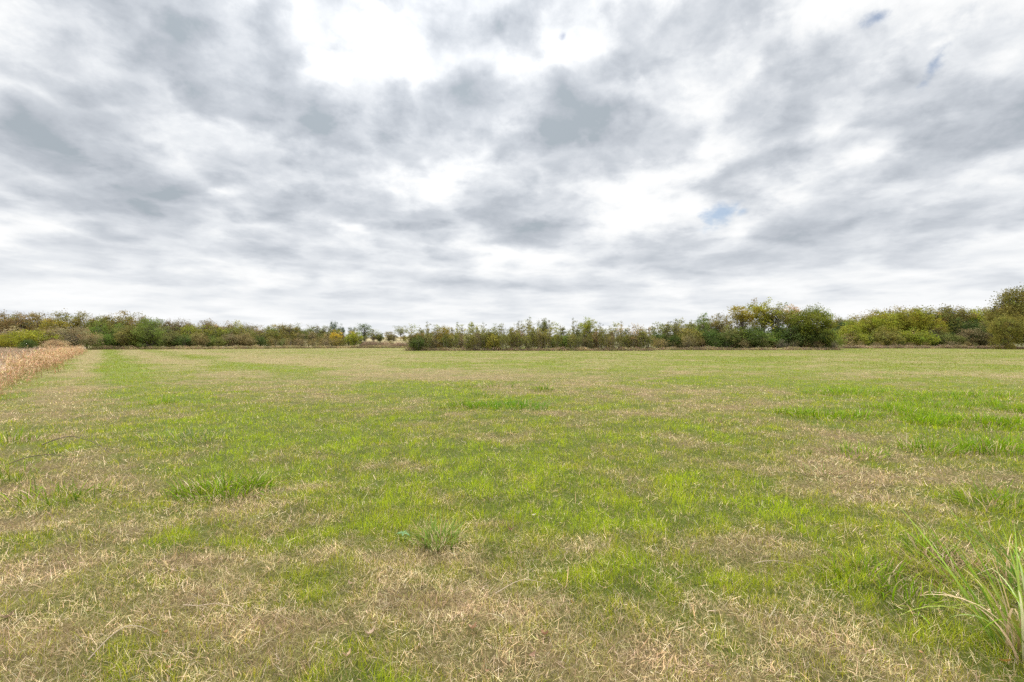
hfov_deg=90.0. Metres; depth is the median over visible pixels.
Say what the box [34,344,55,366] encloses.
dead weed
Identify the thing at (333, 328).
tree
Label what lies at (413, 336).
tree
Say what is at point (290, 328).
tree
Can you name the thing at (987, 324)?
tree
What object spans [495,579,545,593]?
dead stalk
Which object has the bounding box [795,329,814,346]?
shrub
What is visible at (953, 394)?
grass clump
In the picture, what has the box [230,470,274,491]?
grass clump
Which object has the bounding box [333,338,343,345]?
shrub
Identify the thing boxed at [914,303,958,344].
tree
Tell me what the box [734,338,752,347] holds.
shrub
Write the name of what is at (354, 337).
tree
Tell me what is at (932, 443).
grass clump
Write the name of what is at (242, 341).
shrub
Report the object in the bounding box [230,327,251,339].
tree
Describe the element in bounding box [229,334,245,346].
shrub
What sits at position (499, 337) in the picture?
stem thicket
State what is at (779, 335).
shrub
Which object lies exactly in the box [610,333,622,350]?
stem thicket
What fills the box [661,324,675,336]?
sapling
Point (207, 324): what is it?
tree
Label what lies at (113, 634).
dead stalk
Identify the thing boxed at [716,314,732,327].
sapling
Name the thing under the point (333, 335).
tree
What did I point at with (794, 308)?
tree
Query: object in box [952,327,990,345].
shrub
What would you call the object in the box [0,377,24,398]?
dead weed
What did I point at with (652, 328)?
sapling
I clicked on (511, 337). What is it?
stem thicket
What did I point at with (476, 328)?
sapling
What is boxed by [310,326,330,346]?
tree
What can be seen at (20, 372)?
dead weed
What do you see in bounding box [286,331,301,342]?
tree
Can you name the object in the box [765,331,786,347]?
shrub
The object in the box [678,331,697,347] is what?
shrub
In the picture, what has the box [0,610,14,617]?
fallen leaf
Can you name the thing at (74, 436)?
dead stalk
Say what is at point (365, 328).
tree
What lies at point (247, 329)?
tree
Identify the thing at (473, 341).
stem thicket
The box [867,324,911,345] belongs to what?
shrub
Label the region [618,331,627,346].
stem thicket
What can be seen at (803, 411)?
grass clump
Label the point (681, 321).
sapling
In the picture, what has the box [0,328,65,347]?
shrub
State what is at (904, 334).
shrub
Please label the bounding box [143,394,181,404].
grass clump
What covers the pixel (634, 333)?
sapling
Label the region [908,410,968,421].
grass clump
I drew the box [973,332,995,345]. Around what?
shrub
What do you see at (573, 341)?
stem thicket
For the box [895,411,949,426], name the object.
grass clump
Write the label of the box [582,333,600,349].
shrub
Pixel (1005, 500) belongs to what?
grass clump
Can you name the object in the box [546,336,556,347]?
stem thicket
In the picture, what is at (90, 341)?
shrub
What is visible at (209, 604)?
dead stalk
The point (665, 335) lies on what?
shrub
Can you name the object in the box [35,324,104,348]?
shrub
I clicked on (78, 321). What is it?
tree
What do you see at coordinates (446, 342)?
stem thicket
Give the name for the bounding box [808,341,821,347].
shrub
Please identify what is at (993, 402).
grass clump
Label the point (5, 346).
shrub
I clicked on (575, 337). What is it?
shrub
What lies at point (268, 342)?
shrub
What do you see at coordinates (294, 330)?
tree
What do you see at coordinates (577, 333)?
sapling
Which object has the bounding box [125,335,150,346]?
shrub
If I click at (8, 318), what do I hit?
tree
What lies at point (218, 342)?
shrub
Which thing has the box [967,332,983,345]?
shrub
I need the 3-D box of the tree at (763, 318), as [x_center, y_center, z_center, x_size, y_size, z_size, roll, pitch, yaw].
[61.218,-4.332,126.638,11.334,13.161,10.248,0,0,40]
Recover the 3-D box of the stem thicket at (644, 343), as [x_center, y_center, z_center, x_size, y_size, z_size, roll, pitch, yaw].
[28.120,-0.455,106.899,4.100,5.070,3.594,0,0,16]
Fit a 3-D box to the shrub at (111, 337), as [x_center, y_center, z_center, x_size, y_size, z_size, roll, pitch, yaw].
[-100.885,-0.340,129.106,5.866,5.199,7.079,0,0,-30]
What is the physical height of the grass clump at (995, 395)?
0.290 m
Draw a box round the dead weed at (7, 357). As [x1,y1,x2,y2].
[0,349,21,365]
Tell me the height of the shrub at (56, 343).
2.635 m
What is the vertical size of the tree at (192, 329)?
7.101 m
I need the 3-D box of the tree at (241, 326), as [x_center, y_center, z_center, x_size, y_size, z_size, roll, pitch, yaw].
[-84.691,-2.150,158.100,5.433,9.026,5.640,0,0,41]
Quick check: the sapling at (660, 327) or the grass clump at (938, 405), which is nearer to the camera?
the grass clump at (938, 405)
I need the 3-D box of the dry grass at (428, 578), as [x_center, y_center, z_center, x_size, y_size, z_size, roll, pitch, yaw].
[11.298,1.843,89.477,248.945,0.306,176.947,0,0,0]
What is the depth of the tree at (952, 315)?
164.27 m
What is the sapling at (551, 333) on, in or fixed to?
on the ground at (624, 668)
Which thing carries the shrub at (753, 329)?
on the ground at (624, 668)
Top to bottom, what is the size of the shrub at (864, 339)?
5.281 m
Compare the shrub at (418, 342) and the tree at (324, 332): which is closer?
the shrub at (418, 342)
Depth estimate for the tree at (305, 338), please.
171.03 m
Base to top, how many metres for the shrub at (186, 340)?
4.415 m
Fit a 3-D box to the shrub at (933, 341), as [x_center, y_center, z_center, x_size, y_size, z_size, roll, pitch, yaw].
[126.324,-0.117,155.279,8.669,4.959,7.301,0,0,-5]
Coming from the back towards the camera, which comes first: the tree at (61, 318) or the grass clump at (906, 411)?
the tree at (61, 318)
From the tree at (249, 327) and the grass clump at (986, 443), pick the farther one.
the tree at (249, 327)
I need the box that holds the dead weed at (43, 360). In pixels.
[29,346,57,369]
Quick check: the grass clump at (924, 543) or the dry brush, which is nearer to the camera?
the grass clump at (924, 543)
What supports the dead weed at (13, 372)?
on the ground at (624, 668)
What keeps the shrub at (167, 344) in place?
on the ground at (624, 668)
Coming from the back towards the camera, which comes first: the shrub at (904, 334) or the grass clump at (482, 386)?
the shrub at (904, 334)
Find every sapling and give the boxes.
[406,325,419,338]
[425,323,431,338]
[455,322,466,347]
[458,324,469,346]
[466,322,473,347]
[473,324,482,346]
[515,321,525,344]
[524,320,534,341]
[546,324,554,348]
[552,322,559,338]
[559,327,575,335]
[572,320,578,347]
[575,324,582,346]
[579,325,587,337]
[608,322,621,339]
[629,323,643,346]
[649,323,657,335]
[655,322,665,333]
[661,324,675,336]
[669,318,678,345]
[672,318,691,347]
[688,322,698,333]
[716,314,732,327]
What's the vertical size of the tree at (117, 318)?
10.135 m
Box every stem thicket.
[403,335,414,347]
[421,331,430,347]
[425,335,435,348]
[430,327,443,348]
[442,333,451,348]
[450,333,460,348]
[457,332,466,347]
[463,329,474,350]
[469,334,478,350]
[471,332,482,347]
[477,328,491,348]
[482,329,500,345]
[492,328,504,347]
[499,332,510,350]
[505,327,516,348]
[512,329,523,348]
[512,330,527,348]
[526,327,537,347]
[526,335,531,348]
[535,328,546,347]
[538,328,551,348]
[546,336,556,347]
[552,330,563,349]
[565,332,577,348]
[575,336,583,346]
[578,333,589,346]
[584,331,594,348]
[591,329,599,348]
[594,327,609,348]
[605,335,614,347]
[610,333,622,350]
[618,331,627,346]
[621,334,631,346]
[629,333,640,347]
[636,328,655,347]
[636,330,652,348]
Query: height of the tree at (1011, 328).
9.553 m
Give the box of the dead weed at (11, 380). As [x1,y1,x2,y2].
[0,368,16,384]
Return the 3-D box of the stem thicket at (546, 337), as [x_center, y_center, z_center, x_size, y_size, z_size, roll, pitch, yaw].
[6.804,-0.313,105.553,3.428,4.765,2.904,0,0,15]
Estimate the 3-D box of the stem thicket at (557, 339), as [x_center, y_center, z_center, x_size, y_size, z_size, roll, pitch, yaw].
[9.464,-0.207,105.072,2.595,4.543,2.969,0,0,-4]
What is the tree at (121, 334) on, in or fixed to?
on the ground at (624, 668)
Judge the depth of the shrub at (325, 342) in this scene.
161.42 m
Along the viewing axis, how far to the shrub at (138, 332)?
127.73 m
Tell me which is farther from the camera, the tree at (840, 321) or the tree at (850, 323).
the tree at (840, 321)
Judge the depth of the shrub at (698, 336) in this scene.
120.78 m
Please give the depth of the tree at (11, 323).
144.74 m
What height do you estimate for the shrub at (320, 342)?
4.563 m
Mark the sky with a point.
(383, 165)
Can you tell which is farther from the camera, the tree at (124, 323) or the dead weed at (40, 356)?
the tree at (124, 323)
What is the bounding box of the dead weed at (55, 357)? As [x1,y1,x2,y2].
[35,347,62,364]
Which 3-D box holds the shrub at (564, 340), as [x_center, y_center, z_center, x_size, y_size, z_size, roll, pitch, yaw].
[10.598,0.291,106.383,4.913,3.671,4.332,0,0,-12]
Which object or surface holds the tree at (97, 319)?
on the ground at (624, 668)
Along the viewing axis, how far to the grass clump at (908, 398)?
13.91 m
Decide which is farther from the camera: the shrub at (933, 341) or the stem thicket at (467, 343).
the shrub at (933, 341)
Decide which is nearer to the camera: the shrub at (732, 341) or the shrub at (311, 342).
the shrub at (732, 341)
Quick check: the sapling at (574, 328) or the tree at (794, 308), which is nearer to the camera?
the sapling at (574, 328)
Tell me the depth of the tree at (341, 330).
227.40 m
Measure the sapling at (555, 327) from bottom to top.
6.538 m
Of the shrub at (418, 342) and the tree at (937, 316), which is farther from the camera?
the tree at (937, 316)
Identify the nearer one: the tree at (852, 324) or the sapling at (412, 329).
the sapling at (412, 329)
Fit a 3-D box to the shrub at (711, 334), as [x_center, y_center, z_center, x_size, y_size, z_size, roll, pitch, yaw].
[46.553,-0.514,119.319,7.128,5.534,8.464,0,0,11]
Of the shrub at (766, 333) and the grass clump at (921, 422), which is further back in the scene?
the shrub at (766, 333)
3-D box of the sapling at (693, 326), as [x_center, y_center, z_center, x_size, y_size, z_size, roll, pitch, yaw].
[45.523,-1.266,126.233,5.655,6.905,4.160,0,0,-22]
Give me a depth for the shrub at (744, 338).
118.41 m
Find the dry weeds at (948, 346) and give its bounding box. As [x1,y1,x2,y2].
[837,344,1023,348]
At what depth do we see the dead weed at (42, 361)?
29.06 m
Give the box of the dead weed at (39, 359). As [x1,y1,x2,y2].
[19,351,54,366]
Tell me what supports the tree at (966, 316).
on the ground at (624, 668)
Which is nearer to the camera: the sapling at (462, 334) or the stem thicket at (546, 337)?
the stem thicket at (546, 337)
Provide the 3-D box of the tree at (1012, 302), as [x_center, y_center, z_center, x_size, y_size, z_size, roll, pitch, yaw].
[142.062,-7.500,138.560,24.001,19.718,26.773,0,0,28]
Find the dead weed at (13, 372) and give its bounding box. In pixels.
[3,357,31,383]
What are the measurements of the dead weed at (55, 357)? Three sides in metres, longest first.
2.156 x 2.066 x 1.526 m
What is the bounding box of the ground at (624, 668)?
[0,334,1023,681]
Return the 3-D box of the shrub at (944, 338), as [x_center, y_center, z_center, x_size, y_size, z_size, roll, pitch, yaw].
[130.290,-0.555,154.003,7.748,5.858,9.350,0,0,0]
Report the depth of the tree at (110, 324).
137.69 m
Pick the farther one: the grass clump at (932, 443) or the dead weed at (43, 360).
the dead weed at (43, 360)
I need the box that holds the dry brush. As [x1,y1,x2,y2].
[0,346,70,365]
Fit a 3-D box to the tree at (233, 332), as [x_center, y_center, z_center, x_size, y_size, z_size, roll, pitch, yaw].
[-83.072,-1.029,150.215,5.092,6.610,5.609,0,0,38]
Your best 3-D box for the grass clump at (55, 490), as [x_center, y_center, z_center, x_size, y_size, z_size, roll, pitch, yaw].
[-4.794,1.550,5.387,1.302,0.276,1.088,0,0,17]
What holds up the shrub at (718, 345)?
on the ground at (624, 668)
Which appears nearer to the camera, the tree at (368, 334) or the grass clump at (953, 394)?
the grass clump at (953, 394)
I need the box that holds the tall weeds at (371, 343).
[358,340,468,347]
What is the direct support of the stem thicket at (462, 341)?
on the ground at (624, 668)
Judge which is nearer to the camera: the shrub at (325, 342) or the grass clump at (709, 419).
the grass clump at (709, 419)
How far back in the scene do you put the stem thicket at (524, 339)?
104.92 m
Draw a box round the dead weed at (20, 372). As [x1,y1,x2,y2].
[0,360,36,379]
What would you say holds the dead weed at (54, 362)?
on the ground at (624, 668)
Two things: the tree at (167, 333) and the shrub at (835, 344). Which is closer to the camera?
the shrub at (835, 344)
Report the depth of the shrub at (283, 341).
156.64 m
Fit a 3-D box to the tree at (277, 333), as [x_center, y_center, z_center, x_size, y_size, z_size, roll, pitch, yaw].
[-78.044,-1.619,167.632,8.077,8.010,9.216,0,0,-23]
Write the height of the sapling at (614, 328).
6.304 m
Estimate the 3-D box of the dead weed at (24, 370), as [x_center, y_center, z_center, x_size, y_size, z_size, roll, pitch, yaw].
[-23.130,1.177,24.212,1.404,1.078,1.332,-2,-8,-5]
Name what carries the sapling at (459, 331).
on the ground at (624, 668)
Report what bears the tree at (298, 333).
on the ground at (624, 668)
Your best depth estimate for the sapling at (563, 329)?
111.52 m
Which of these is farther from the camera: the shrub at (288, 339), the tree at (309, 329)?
the tree at (309, 329)
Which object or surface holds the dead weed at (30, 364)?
on the ground at (624, 668)
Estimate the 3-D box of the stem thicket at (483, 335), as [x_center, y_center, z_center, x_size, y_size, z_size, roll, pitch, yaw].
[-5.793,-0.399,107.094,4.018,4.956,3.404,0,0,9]
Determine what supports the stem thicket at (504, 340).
on the ground at (624, 668)
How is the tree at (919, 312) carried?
on the ground at (624, 668)
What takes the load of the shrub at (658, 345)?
on the ground at (624, 668)
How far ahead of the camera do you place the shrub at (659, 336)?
121.41 m
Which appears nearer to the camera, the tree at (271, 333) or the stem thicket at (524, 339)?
the stem thicket at (524, 339)
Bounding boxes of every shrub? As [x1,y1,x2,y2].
[0,325,27,346]
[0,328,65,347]
[0,334,17,348]
[16,339,38,348]
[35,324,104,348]
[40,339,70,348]
[84,331,105,347]
[94,333,119,347]
[103,330,121,345]
[123,326,158,346]
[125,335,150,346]
[151,334,166,347]
[162,336,174,346]
[164,331,188,346]
[173,334,197,347]
[187,333,211,347]
[203,335,216,346]
[209,334,231,346]
[222,333,236,346]
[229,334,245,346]
[232,332,257,345]
[246,335,262,346]
[253,336,268,346]
[265,334,273,346]
[270,337,281,345]
[276,337,287,345]
[283,337,298,346]
[297,337,308,345]
[307,339,318,346]
[313,334,324,345]
[321,338,329,346]
[322,338,338,346]
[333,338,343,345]
[409,335,426,350]
[484,333,501,350]
[554,335,574,348]
[568,329,586,348]
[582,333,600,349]
[647,330,667,347]
[650,338,667,348]
[654,333,674,347]
[667,333,684,347]
[671,328,703,346]
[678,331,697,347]
[689,329,709,347]
[689,336,703,346]
[699,328,729,347]
[709,337,723,347]
[718,331,742,347]
[720,339,731,347]
[729,326,779,346]
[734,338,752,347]
[736,328,753,348]
[742,327,775,346]
[760,329,776,346]
[764,323,812,347]
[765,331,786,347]
[766,326,799,347]
[771,337,789,348]
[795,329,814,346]
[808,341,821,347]
[825,329,848,347]
[829,340,839,347]
[838,331,867,345]
[851,333,875,346]
[864,335,878,345]
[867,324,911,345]
[888,331,904,345]
[898,329,918,345]
[902,327,940,346]
[920,329,948,345]
[922,332,938,345]
[936,330,958,344]
[946,335,969,345]
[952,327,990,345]
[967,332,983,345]
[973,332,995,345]
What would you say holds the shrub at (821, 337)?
on the ground at (624, 668)
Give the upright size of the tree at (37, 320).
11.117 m
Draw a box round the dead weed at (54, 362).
[23,348,66,372]
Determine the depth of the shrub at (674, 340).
118.95 m
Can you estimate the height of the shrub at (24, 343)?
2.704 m
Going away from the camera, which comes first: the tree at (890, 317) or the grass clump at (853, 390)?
the grass clump at (853, 390)
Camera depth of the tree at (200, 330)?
143.81 m
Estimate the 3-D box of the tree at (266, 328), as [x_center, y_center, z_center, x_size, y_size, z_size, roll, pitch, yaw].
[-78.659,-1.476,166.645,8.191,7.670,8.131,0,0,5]
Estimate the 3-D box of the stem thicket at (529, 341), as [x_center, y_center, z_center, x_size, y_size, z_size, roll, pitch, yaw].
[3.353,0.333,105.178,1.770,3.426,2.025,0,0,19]
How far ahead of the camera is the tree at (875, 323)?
162.44 m
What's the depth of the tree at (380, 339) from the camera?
239.41 m
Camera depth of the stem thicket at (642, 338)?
106.62 m
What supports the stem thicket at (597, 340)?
on the ground at (624, 668)
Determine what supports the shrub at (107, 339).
on the ground at (624, 668)
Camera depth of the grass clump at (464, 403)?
12.49 m
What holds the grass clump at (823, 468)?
on the ground at (624, 668)
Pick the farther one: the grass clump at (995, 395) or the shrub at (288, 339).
the shrub at (288, 339)
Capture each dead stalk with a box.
[4,454,69,465]
[42,436,108,451]
[88,625,159,659]
[183,603,244,611]
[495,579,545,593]
[755,560,810,567]
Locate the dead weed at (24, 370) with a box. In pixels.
[5,357,34,376]
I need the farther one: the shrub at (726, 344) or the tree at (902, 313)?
the tree at (902, 313)
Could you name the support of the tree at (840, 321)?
on the ground at (624, 668)
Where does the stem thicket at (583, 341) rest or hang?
on the ground at (624, 668)
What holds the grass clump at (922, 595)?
on the ground at (624, 668)
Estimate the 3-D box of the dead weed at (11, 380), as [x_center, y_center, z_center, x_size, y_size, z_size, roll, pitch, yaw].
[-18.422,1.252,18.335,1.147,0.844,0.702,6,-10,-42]
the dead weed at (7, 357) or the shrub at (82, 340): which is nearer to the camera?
the dead weed at (7, 357)
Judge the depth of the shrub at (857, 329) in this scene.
156.49 m
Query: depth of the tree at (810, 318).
117.49 m
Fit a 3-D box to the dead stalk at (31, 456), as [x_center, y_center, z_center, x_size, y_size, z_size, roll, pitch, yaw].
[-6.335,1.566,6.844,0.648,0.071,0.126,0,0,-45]
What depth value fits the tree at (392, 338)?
249.99 m
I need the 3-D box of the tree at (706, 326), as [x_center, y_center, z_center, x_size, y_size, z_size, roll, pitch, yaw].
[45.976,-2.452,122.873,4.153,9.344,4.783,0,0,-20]
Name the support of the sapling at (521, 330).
on the ground at (624, 668)
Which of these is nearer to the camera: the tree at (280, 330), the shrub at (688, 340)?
the shrub at (688, 340)
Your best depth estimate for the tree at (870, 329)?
163.17 m
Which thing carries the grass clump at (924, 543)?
on the ground at (624, 668)
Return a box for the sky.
[0,0,1023,336]
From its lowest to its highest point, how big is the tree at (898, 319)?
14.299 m
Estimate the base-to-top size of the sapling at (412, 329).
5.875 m
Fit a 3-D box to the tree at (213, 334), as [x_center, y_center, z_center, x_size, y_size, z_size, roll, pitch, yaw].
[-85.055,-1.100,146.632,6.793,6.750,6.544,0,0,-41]
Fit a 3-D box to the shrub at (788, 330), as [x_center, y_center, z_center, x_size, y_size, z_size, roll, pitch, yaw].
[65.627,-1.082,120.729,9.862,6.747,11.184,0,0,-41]
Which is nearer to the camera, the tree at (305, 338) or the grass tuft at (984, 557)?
the grass tuft at (984, 557)
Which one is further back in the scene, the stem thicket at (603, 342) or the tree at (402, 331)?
the tree at (402, 331)
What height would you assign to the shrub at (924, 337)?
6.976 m
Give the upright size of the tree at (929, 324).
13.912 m
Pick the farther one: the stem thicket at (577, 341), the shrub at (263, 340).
the shrub at (263, 340)
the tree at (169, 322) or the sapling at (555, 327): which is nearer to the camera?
the sapling at (555, 327)
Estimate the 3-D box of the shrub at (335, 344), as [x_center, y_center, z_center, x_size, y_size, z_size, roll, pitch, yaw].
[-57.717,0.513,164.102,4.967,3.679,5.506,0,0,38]
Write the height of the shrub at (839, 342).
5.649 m
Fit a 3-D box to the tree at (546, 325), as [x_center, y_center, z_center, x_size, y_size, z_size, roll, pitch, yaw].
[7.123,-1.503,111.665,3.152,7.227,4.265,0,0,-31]
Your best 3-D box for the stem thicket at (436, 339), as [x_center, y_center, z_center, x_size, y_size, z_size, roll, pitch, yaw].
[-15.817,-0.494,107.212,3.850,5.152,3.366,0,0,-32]
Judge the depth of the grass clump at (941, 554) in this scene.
3.59 m
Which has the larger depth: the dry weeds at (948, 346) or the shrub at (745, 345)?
the dry weeds at (948, 346)
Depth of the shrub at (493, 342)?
105.38 m
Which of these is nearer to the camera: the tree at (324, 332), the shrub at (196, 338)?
the shrub at (196, 338)
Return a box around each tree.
[0,309,29,347]
[0,310,36,338]
[6,313,41,347]
[26,312,56,347]
[35,313,77,346]
[53,308,91,340]
[70,311,99,348]
[83,314,115,335]
[87,322,112,335]
[88,315,115,335]
[94,314,131,346]
[110,322,128,334]
[112,309,145,328]
[112,320,138,346]
[121,316,144,329]
[129,317,168,347]
[139,317,166,335]
[159,325,181,338]
[161,319,184,346]
[170,319,194,346]
[177,325,198,345]
[194,325,211,338]
[199,318,217,345]
[205,326,223,338]
[206,321,231,346]
[213,327,230,339]
[224,327,237,337]
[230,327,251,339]
[231,320,243,334]
[241,328,255,338]
[243,323,262,332]
[259,325,280,344]
[263,325,283,343]
[264,329,276,342]
[272,323,289,344]
[275,322,298,345]
[277,331,287,342]
[282,323,305,345]
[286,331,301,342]
[291,327,310,345]
[291,332,307,342]
[304,324,315,346]
[306,331,318,343]
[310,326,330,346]
[315,327,333,345]
[323,334,332,341]
[328,322,336,332]
[329,329,342,345]
[335,323,344,335]
[346,329,363,345]
[356,323,371,341]
[364,329,382,342]
[375,333,384,341]
[389,334,399,340]
[392,325,408,339]
[407,329,425,346]
[437,327,453,347]
[537,318,552,332]
[578,317,597,337]
[695,311,711,335]
[707,312,732,334]
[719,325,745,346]
[723,298,768,330]
[742,297,781,332]
[765,302,793,330]
[781,304,801,331]
[782,303,841,347]
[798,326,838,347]
[831,313,850,344]
[833,318,846,337]
[835,317,867,334]
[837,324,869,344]
[840,315,870,342]
[844,311,887,327]
[855,313,897,340]
[865,315,889,337]
[866,306,913,331]
[870,310,907,332]
[872,307,894,316]
[889,307,927,331]
[891,307,916,345]
[902,307,952,334]
[906,308,945,331]
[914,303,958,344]
[925,309,951,326]
[928,306,967,332]
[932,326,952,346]
[934,304,972,334]
[946,317,987,337]
[950,305,980,329]
[969,306,988,331]
[979,285,1023,345]
[979,309,1000,338]
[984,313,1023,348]
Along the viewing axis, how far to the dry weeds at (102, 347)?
136.87 m
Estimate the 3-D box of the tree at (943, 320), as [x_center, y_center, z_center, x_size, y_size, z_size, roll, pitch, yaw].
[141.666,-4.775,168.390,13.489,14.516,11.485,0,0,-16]
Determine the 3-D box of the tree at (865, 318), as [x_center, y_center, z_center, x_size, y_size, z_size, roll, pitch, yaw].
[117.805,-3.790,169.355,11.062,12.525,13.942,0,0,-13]
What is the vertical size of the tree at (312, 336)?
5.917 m
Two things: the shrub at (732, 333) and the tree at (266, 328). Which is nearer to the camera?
the shrub at (732, 333)
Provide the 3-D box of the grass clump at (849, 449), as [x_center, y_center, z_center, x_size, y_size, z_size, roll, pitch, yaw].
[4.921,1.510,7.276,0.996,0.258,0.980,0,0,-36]
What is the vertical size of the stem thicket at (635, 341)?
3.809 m
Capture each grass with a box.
[0,348,1023,681]
[868,499,1023,664]
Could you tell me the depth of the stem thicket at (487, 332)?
107.34 m
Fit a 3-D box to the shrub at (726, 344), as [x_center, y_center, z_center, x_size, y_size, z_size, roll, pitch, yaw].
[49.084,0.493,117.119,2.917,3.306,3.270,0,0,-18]
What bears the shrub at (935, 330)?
on the ground at (624, 668)
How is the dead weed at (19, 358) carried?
on the ground at (624, 668)
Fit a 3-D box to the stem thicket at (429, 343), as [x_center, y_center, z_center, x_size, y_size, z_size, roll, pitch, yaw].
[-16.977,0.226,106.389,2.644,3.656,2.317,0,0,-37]
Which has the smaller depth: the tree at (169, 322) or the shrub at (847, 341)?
the tree at (169, 322)
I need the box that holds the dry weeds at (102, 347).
[88,344,408,349]
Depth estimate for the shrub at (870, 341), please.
155.86 m
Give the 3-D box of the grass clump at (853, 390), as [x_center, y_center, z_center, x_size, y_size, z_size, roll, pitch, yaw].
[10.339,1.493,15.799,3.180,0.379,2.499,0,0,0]
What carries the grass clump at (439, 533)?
on the ground at (624, 668)
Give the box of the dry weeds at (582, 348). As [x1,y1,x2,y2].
[403,346,842,350]
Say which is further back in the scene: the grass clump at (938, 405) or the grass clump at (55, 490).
the grass clump at (938, 405)
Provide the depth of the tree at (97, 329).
133.59 m
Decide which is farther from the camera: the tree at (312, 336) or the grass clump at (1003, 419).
the tree at (312, 336)
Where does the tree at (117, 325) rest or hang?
on the ground at (624, 668)
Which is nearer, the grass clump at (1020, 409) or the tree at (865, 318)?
the grass clump at (1020, 409)
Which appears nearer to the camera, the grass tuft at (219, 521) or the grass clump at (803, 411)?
the grass tuft at (219, 521)
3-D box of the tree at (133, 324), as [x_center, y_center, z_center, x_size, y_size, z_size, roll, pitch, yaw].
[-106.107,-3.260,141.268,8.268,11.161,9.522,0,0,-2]
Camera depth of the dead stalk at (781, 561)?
3.58 m
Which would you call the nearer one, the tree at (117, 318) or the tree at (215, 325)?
the tree at (117, 318)
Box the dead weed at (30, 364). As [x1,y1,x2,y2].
[1,350,61,377]
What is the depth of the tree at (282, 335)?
161.38 m
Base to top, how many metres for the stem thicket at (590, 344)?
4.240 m
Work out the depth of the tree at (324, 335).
169.80 m
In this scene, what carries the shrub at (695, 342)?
on the ground at (624, 668)
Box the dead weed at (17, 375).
[2,357,37,384]
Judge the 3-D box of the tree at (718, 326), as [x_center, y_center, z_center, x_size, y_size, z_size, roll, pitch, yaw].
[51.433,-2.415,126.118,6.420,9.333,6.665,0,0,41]
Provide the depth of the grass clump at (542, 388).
17.30 m
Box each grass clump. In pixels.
[0,423,56,444]
[0,457,68,482]
[0,473,130,512]
[140,422,244,443]
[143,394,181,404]
[158,464,287,505]
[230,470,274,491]
[398,513,467,551]
[438,398,492,408]
[449,380,521,388]
[458,390,501,396]
[466,395,558,409]
[530,383,555,391]
[701,413,734,423]
[772,402,816,414]
[787,404,872,421]
[795,460,852,480]
[801,384,904,396]
[805,542,924,596]
[821,437,896,459]
[838,406,891,417]
[858,398,920,410]
[858,564,972,625]
[877,521,968,563]
[880,403,944,415]
[883,393,931,401]
[883,540,1015,592]
[887,431,974,455]
[891,397,982,410]
[895,389,996,400]
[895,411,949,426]
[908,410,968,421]
[916,406,1023,431]
[938,476,1023,515]
[940,431,1023,456]
[953,388,1021,398]
[956,396,1023,407]
[968,410,1023,425]
[983,400,1023,412]
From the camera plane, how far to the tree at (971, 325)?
158.95 m
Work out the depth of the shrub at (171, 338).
134.13 m
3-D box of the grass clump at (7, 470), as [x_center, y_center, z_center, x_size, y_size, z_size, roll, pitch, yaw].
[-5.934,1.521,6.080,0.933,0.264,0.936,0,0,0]
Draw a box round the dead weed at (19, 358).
[3,347,26,373]
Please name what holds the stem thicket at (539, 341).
on the ground at (624, 668)
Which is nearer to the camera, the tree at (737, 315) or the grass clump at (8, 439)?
the grass clump at (8, 439)
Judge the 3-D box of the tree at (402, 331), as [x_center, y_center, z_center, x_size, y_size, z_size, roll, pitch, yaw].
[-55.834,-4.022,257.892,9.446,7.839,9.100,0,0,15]
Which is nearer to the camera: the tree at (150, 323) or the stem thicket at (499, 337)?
the stem thicket at (499, 337)
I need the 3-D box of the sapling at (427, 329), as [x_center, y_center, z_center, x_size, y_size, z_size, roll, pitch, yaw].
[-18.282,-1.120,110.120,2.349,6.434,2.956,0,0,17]
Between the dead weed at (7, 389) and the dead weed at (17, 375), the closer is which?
the dead weed at (7, 389)
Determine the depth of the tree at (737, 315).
125.21 m
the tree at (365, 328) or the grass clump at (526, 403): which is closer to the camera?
the grass clump at (526, 403)
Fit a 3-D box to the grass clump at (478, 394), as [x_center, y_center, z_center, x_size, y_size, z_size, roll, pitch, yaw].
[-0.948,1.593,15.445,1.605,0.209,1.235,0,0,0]
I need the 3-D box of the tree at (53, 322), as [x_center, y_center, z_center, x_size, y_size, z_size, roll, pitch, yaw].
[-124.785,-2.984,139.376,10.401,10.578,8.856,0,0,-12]
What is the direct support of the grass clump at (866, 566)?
on the ground at (624, 668)
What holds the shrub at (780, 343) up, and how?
on the ground at (624, 668)
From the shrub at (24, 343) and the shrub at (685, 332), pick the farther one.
the shrub at (685, 332)
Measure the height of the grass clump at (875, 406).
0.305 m
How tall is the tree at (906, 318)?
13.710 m
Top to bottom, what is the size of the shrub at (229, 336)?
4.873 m
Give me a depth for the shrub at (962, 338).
152.65 m
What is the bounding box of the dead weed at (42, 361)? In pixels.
[25,350,54,369]
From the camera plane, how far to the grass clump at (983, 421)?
9.82 m
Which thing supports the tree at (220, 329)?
on the ground at (624, 668)
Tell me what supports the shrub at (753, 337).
on the ground at (624, 668)
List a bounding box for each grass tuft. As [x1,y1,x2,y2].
[215,509,233,527]
[975,542,996,565]
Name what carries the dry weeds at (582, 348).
on the ground at (624, 668)
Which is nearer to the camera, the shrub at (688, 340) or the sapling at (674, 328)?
the shrub at (688, 340)
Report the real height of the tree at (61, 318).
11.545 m
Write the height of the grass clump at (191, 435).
0.336 m

